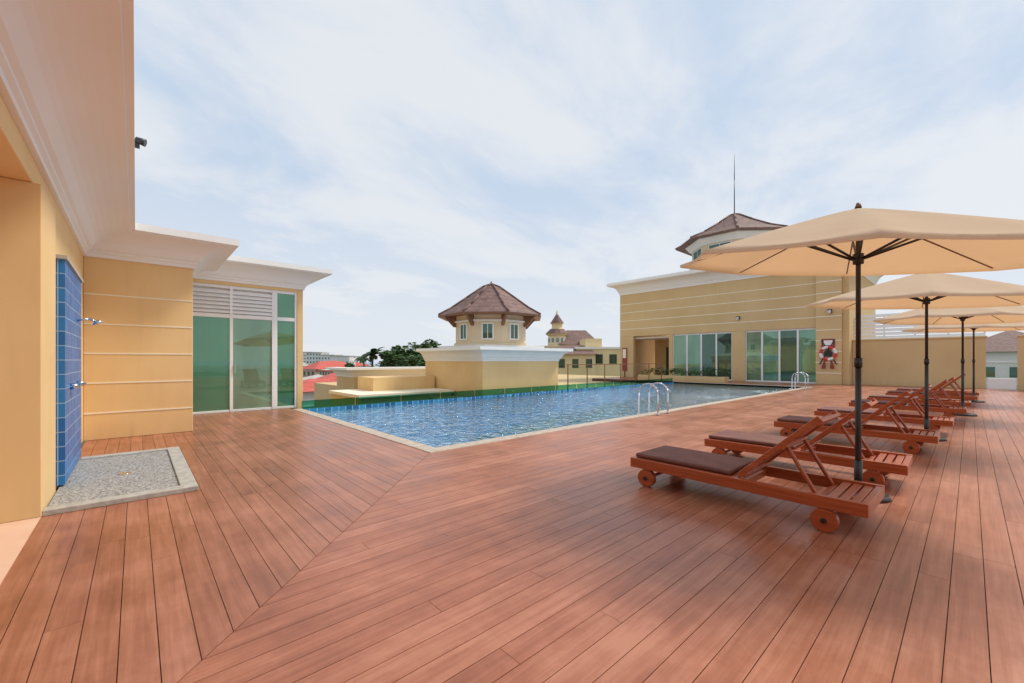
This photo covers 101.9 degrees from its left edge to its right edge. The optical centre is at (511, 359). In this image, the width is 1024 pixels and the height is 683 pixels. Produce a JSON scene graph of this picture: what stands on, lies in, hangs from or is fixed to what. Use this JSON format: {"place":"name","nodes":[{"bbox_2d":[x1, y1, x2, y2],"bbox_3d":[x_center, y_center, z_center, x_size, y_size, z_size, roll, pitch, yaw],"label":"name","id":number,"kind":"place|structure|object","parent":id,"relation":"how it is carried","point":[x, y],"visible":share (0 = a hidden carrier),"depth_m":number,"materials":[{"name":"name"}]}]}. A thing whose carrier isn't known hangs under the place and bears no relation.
{"place":"outdoors","nodes":[
{"label":"outdoors","id":0,"kind":"place"},
{"bbox_2d":[266,378,336,409],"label":"town house","id":1,"kind":"structure","parent":0,"point":[308,389],"depth_m":57.96,"materials":[{"name":"white paint"}]},
{"bbox_2d":[303,352,306,363],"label":"apartment block","id":2,"kind":"structure","parent":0,"point":[304,357],"depth_m":411.01,"materials":[{"name":"white paint"}]},
{"bbox_2d":[303,374,322,379],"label":"town house","id":3,"kind":"structure","parent":0,"point":[312,377],"depth_m":93.99,"materials":[{"name":"white paint"}]},
{"bbox_2d":[318,373,336,379],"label":"town house","id":4,"kind":"structure","parent":0,"point":[332,376],"depth_m":70.40,"materials":[{"name":"red tile"}]},
{"bbox_2d":[134,0,1023,360],"label":"sky","id":5,"kind":"structure","parent":0,"point":[423,154],"materials":[{"name":"white"}]},
{"bbox_2d":[358,361,917,386],"bbox_3d":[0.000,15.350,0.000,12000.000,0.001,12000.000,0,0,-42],"label":"ground","id":6,"kind":"structure","parent":0,"point":[375,362],"depth_m":1820.33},
{"bbox_2d":[306,352,329,364],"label":"apartment block","id":7,"kind":"structure","parent":6,"relation":"on","point":[312,357],"depth_m":324.06,"materials":[{"name":"white paint"}]},
{"bbox_2d":[317,369,332,375],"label":"town house","id":8,"kind":"structure","parent":6,"relation":"on","point":[323,372],"depth_m":134.59,"materials":[{"name":"white paint"}]},
{"bbox_2d":[303,361,356,377],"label":"town house","id":9,"kind":"structure","parent":6,"relation":"on","point":[310,369],"depth_m":142.70,"materials":[{"name":"red tile"}]},
{"bbox_2d":[318,355,342,360],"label":"apartment block","id":10,"kind":"structure","parent":6,"relation":"on","point":[324,357],"depth_m":322.06,"materials":[{"name":"white paint"}]},
{"bbox_2d":[56,374,619,488],"bbox_3d":[4.933,8.410,13.916,42.000,13.880,46.000,0,0,-42],"label":"hotel podium","id":11,"kind":"object","parent":6,"relation":"on","point":[321,390],"visible":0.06,"depth_m":28.07,"materials":[{"name":"stone"}]},
{"bbox_2d":[0,517,40,583],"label":"porch floor","id":12,"kind":"structure","parent":11,"relation":"on","point":[14,536],"depth_m":3.11,"materials":[{"name":"beige tile"}]},
{"bbox_2d":[0,94,192,523],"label":"walls","id":13,"kind":"structure","parent":12,"relation":"on","point":[36,236],"depth_m":4.12,"materials":[{"name":"beige paint"}]},
{"bbox_2d":[0,0,238,274],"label":"cornice","id":14,"kind":"structure","parent":13,"relation":"on","point":[67,80],"depth_m":3.43,"materials":[{"name":"white paint"}]},
{"bbox_2d":[135,137,146,148],"bbox_3d":[-3.973,-2.325,4.437,0.109,0.109,0.089,0,0,-42],"label":"floodlight","id":15,"kind":"object","parent":14,"relation":"on","point":[140,141],"visible":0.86,"depth_m":4.42,"materials":[{"name":"black metal"}]},
{"bbox_2d":[84,293,191,414],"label":"wall bands","id":16,"kind":"object","parent":13,"relation":"attached to","point":[139,353],"depth_m":7.36,"materials":[{"name":"white paint"}]},
{"bbox_2d":[193,278,302,408],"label":"walls","id":17,"kind":"structure","parent":11,"relation":"on","point":[299,347],"depth_m":11.83,"materials":[{"name":"beige paint"}]},
{"bbox_2d":[193,282,296,414],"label":"door frames","id":18,"kind":"structure","parent":17,"relation":"attached to","point":[274,318],"depth_m":11.38,"materials":[{"name":"white paint"}]},
{"bbox_2d":[193,285,271,316],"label":"louvres","id":19,"kind":"object","parent":18,"relation":"in","point":[217,300],"visible":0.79,"depth_m":10.80,"materials":[{"name":"white paint"}]},
{"bbox_2d":[193,293,293,411],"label":"glass panes","id":20,"kind":"object","parent":18,"relation":"attached to","point":[252,361],"visible":0.91,"depth_m":10.98,"materials":[{"name":"green glass"}]},
{"bbox_2d":[193,255,332,289],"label":"cornice","id":21,"kind":"structure","parent":17,"relation":"on","point":[242,270],"depth_m":11.01,"materials":[{"name":"white paint"}]},
{"bbox_2d":[416,281,572,391],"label":"pavilion tower","id":22,"kind":"structure","parent":11,"relation":"on","point":[491,322],"depth_m":18.07,"materials":[{"name":"beige paint"}]},
{"bbox_2d":[0,377,1023,682],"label":"wooden deck","id":23,"kind":"structure","parent":11,"relation":"on","point":[284,545],"depth_m":2.73,"materials":[{"name":"brown wood"}]},
{"bbox_2d":[42,254,197,516],"bbox_3d":[-4.589,0.130,4.938,1.130,2.440,2.760,0,0,-42],"label":"outdoor shower","id":24,"kind":"object","parent":23,"relation":"on","point":[89,482],"visible":0.98,"depth_m":4.55,"materials":[{"name":"blue tile"}]},
{"bbox_2d":[293,381,809,452],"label":"swimming pool","id":25,"kind":"structure","parent":23,"relation":"in","point":[434,425],"depth_m":12.07,"materials":[{"name":"liquid"}]},
{"bbox_2d":[302,378,672,408],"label":"glass pool parapet","id":26,"kind":"structure","parent":25,"relation":"on","point":[322,403],"depth_m":14.87,"materials":[{"name":"green glass"}]},
{"bbox_2d":[622,348,626,376],"bbox_3d":[8.904,0.200,32.830,0.065,2.300,0.400,0,0,-42],"label":"poolside sign","id":27,"kind":"object","parent":23,"relation":"on","point":[624,359],"visible":0.95,"depth_m":32.80,"materials":[{"name":"red paint"}]},
{"bbox_2d":[638,382,669,414],"bbox_3d":[3.579,1.410,10.496,0.600,1.680,0.610,0,0,-42],"label":"pool ladder","id":28,"kind":"object","parent":23,"relation":"attached to","point":[654,386],"visible":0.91,"depth_m":10.47,"materials":[{"name":"silver metal"}]},
{"bbox_2d":[638,367,728,382],"bbox_3d":[10.779,0.905,26.419,0.935,0.890,5.743,0,0,-42],"label":"hedge planter","id":29,"kind":"object","parent":23,"relation":"on","point":[709,378],"visible":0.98,"depth_m":25.83,"materials":[{"name":"green plant"}]},
{"bbox_2d":[620,275,874,384],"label":"walls","id":30,"kind":"structure","parent":23,"relation":"on","point":[641,354],"depth_m":26.63,"materials":[{"name":"beige paint"}]},
{"bbox_2d":[620,279,840,373],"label":"wall bands","id":31,"kind":"object","parent":30,"relation":"attached to","point":[743,311],"depth_m":26.25,"materials":[{"name":"white paint"}]},
{"bbox_2d":[673,328,815,383],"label":"door frames","id":32,"kind":"structure","parent":30,"relation":"attached to","point":[779,353],"depth_m":25.77,"materials":[{"name":"white paint"}]},
{"bbox_2d":[607,270,883,295],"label":"cornice","id":33,"kind":"structure","parent":30,"relation":"on","point":[673,280],"depth_m":29.34,"materials":[{"name":"white paint"}]},
{"bbox_2d":[736,309,831,319],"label":"wall lamps","id":34,"kind":"object","parent":30,"relation":"attached to","point":[828,311],"depth_m":22.90,"materials":[{"name":"black metal"}]},
{"bbox_2d":[819,339,836,368],"bbox_3d":[17.485,-0.345,22.969,0.143,1.650,0.830,0,0,-42],"label":"lifebuoy","id":35,"kind":"object","parent":30,"relation":"attached to","point":[827,344],"visible":1,"depth_m":22.97,"materials":[{"name":"red paint"}]},
{"bbox_2d":[854,313,985,339],"bbox_3d":[20.992,-0.575,21.646,0.180,3.850,4.890,0,0,-42],"label":"white louvre screen","id":36,"kind":"object","parent":30,"relation":"attached to","point":[883,326],"visible":0.36,"depth_m":22.35,"materials":[{"name":"paint"}]},
{"bbox_2d":[630,410,884,532],"bbox_3d":[2.230,0.900,4.036,0.748,0.900,2.000,0,0,-41],"label":"sun lounger","id":37,"kind":"object","parent":23,"relation":"on","point":[836,495],"visible":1,"depth_m":3.73,"materials":[{"name":"brown wood"}]},
{"bbox_2d":[792,372,808,388],"bbox_3d":[13.583,1.410,19.561,0.600,1.680,0.610,0,0,-42],"label":"pool ladder","id":38,"kind":"object","parent":23,"relation":"attached to","point":[805,379],"visible":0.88,"depth_m":19.54,"materials":[{"name":"silver metal"}]},
{"bbox_2d":[704,398,912,484],"bbox_3d":[3.560,0.900,5.151,0.748,0.900,2.000,0,0,-43],"label":"sun lounger","id":39,"kind":"object","parent":23,"relation":"on","point":[878,465],"visible":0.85,"depth_m":4.85,"materials":[{"name":"brown wood"}]},
{"bbox_2d":[680,202,1023,503],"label":"patio umbrella","id":40,"kind":"object","parent":23,"relation":"on","point":[858,241],"visible":0.91,"depth_m":4.12,"materials":[{"name":"beige fabric"}]},
{"bbox_2d":[774,389,940,453],"bbox_3d":[5.514,0.900,6.750,0.748,0.900,2.000,0,0,-42],"label":"sun lounger","id":41,"kind":"object","parent":23,"relation":"on","point":[915,438],"visible":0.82,"depth_m":6.36,"materials":[{"name":"brown wood"}]},
{"bbox_2d":[814,384,953,429],"bbox_3d":[7.291,0.900,8.222,0.748,0.900,2.000,0,0,-42],"label":"sun lounger","id":42,"kind":"object","parent":23,"relation":"on","point":[936,422],"visible":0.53,"depth_m":7.89,"materials":[{"name":"brown wood"}]},
{"bbox_2d":[849,379,966,417],"bbox_3d":[9.418,0.900,9.953,0.748,0.900,2.000,0,0,-42],"label":"sun lounger","id":43,"kind":"object","parent":23,"relation":"on","point":[949,411],"visible":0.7,"depth_m":9.56,"materials":[{"name":"brown wood"}]},
{"bbox_2d":[806,273,1023,441],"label":"patio umbrella","id":44,"kind":"object","parent":23,"relation":"on","point":[926,292],"visible":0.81,"depth_m":6.97,"materials":[{"name":"beige fabric"}]},
{"bbox_2d":[867,377,970,405],"bbox_3d":[11.099,0.900,11.380,0.748,0.900,2.000,0,0,-42],"label":"sun lounger","id":45,"kind":"object","parent":23,"relation":"on","point":[949,401],"visible":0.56,"depth_m":11.07,"materials":[{"name":"brown wood"}]},
{"bbox_2d":[886,375,977,399],"bbox_3d":[13.119,0.900,13.031,0.748,0.900,2.000,0,0,-42],"label":"sun lounger","id":46,"kind":"object","parent":23,"relation":"on","point":[951,396],"visible":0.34,"depth_m":12.63,"materials":[{"name":"brown wood"}]},
{"bbox_2d":[896,373,978,395],"bbox_3d":[14.777,0.900,14.469,0.748,0.900,2.000,0,0,-42],"label":"sun lounger","id":47,"kind":"object","parent":23,"relation":"on","point":[940,391],"visible":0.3,"depth_m":14.15,"materials":[{"name":"brown wood"}]},
{"bbox_2d":[852,335,1023,389],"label":"wall","id":48,"kind":"structure","parent":23,"relation":"on","point":[895,362],"depth_m":20.82,"materials":[{"name":"beige paint"}]},
{"bbox_2d":[873,306,1023,416],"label":"patio umbrella","id":49,"kind":"object","parent":23,"relation":"on","point":[981,315],"visible":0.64,"depth_m":10.16,"materials":[{"name":"beige fabric"}]},
{"bbox_2d":[901,322,1023,402],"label":"patio umbrella","id":50,"kind":"object","parent":23,"relation":"on","point":[974,328],"visible":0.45,"depth_m":13.35,"materials":[{"name":"beige fabric"}]},
{"bbox_2d":[566,363,665,384],"bbox_3d":[6.210,0.830,23.156,9.700,1.240,0.040,0,0,-42],"label":"glass balustrade","id":51,"kind":"object","parent":11,"relation":"on","point":[613,364],"visible":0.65,"depth_m":22.11,"materials":[{"name":"glass"}]},
{"bbox_2d":[635,336,811,383],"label":"slabs","id":52,"kind":"structure","parent":11,"relation":"on","point":[654,338],"depth_m":31.86,"materials":[{"name":"concrete"}]},
{"bbox_2d":[675,153,787,269],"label":"roof lantern tower","id":53,"kind":"structure","parent":52,"relation":"on","point":[733,227],"depth_m":30.11,"materials":[{"name":"beige paint"}]},
{"bbox_2d":[666,329,815,381],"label":"glass panes","id":54,"kind":"object","parent":52,"relation":"on","point":[807,352],"visible":0.78,"depth_m":25.96,"materials":[{"name":"green glass"}]},
{"bbox_2d":[330,363,354,373],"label":"broadleaf tree","id":55,"kind":"object","parent":6,"relation":"on","point":[349,365],"visible":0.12,"depth_m":110.11,"materials":[{"name":"green plant"}]},
{"bbox_2d":[329,356,355,364],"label":"apartment block","id":56,"kind":"structure","parent":6,"relation":"on","point":[348,359],"depth_m":255.47,"materials":[{"name":"white paint"}]},
{"bbox_2d":[353,356,370,366],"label":"palm tree","id":57,"kind":"object","parent":6,"relation":"on","point":[364,360],"visible":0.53,"depth_m":89.32,"materials":[{"name":"green plant"}]},
{"bbox_2d":[355,362,370,366],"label":"town house","id":58,"kind":"structure","parent":6,"relation":"on","point":[357,364],"depth_m":282.16,"materials":[{"name":"red tile"}]},
{"bbox_2d":[356,347,385,366],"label":"palm tree","id":59,"kind":"object","parent":6,"relation":"on","point":[372,353],"visible":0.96,"depth_m":60.18,"materials":[{"name":"green plant"}]},
{"bbox_2d":[326,366,424,389],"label":"hotel wing","id":60,"kind":"structure","parent":6,"relation":"on","point":[347,378],"depth_m":22.35,"materials":[{"name":"beige paint"}]},
{"bbox_2d":[378,350,402,366],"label":"broadleaf tree","id":61,"kind":"object","parent":6,"relation":"on","point":[382,364],"visible":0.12,"depth_m":65.23,"materials":[{"name":"green plant"}]},
{"bbox_2d":[329,375,453,404],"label":"hotel wing","id":62,"kind":"structure","parent":6,"relation":"on","point":[369,386],"depth_m":17.42,"materials":[{"name":"beige paint"}]},
{"bbox_2d":[383,352,424,366],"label":"broadleaf tree","id":63,"kind":"object","parent":6,"relation":"on","point":[410,360],"visible":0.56,"depth_m":56.27,"materials":[{"name":"green plant"}]},
{"bbox_2d":[378,342,430,366],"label":"broadleaf tree","id":64,"kind":"object","parent":6,"relation":"on","point":[397,349],"visible":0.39,"depth_m":61.69,"materials":[{"name":"green plant"}]},
{"bbox_2d":[416,339,441,365],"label":"broadleaf tree","id":65,"kind":"object","parent":6,"relation":"on","point":[433,343],"visible":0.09,"depth_m":68.20,"materials":[{"name":"green plant"}]},
{"bbox_2d":[545,311,567,347],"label":"round tower","id":66,"kind":"structure","parent":6,"relation":"on","point":[555,340],"depth_m":68.75,"materials":[{"name":"white paint"}]},
{"bbox_2d":[546,315,568,333],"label":"tower roofs","id":67,"kind":"structure","parent":66,"relation":"on","point":[556,318],"depth_m":69.06,"materials":[{"name":"brown tile"}]},
{"bbox_2d":[544,330,619,375],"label":"gabled wings","id":68,"kind":"object","parent":6,"relation":"on","point":[586,346],"visible":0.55,"depth_m":61.99},
{"bbox_2d":[976,331,1023,389],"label":"town house","id":69,"kind":"structure","parent":0,"point":[1001,354],"depth_m":56.98,"materials":[{"name":"white paint"}]}
]}

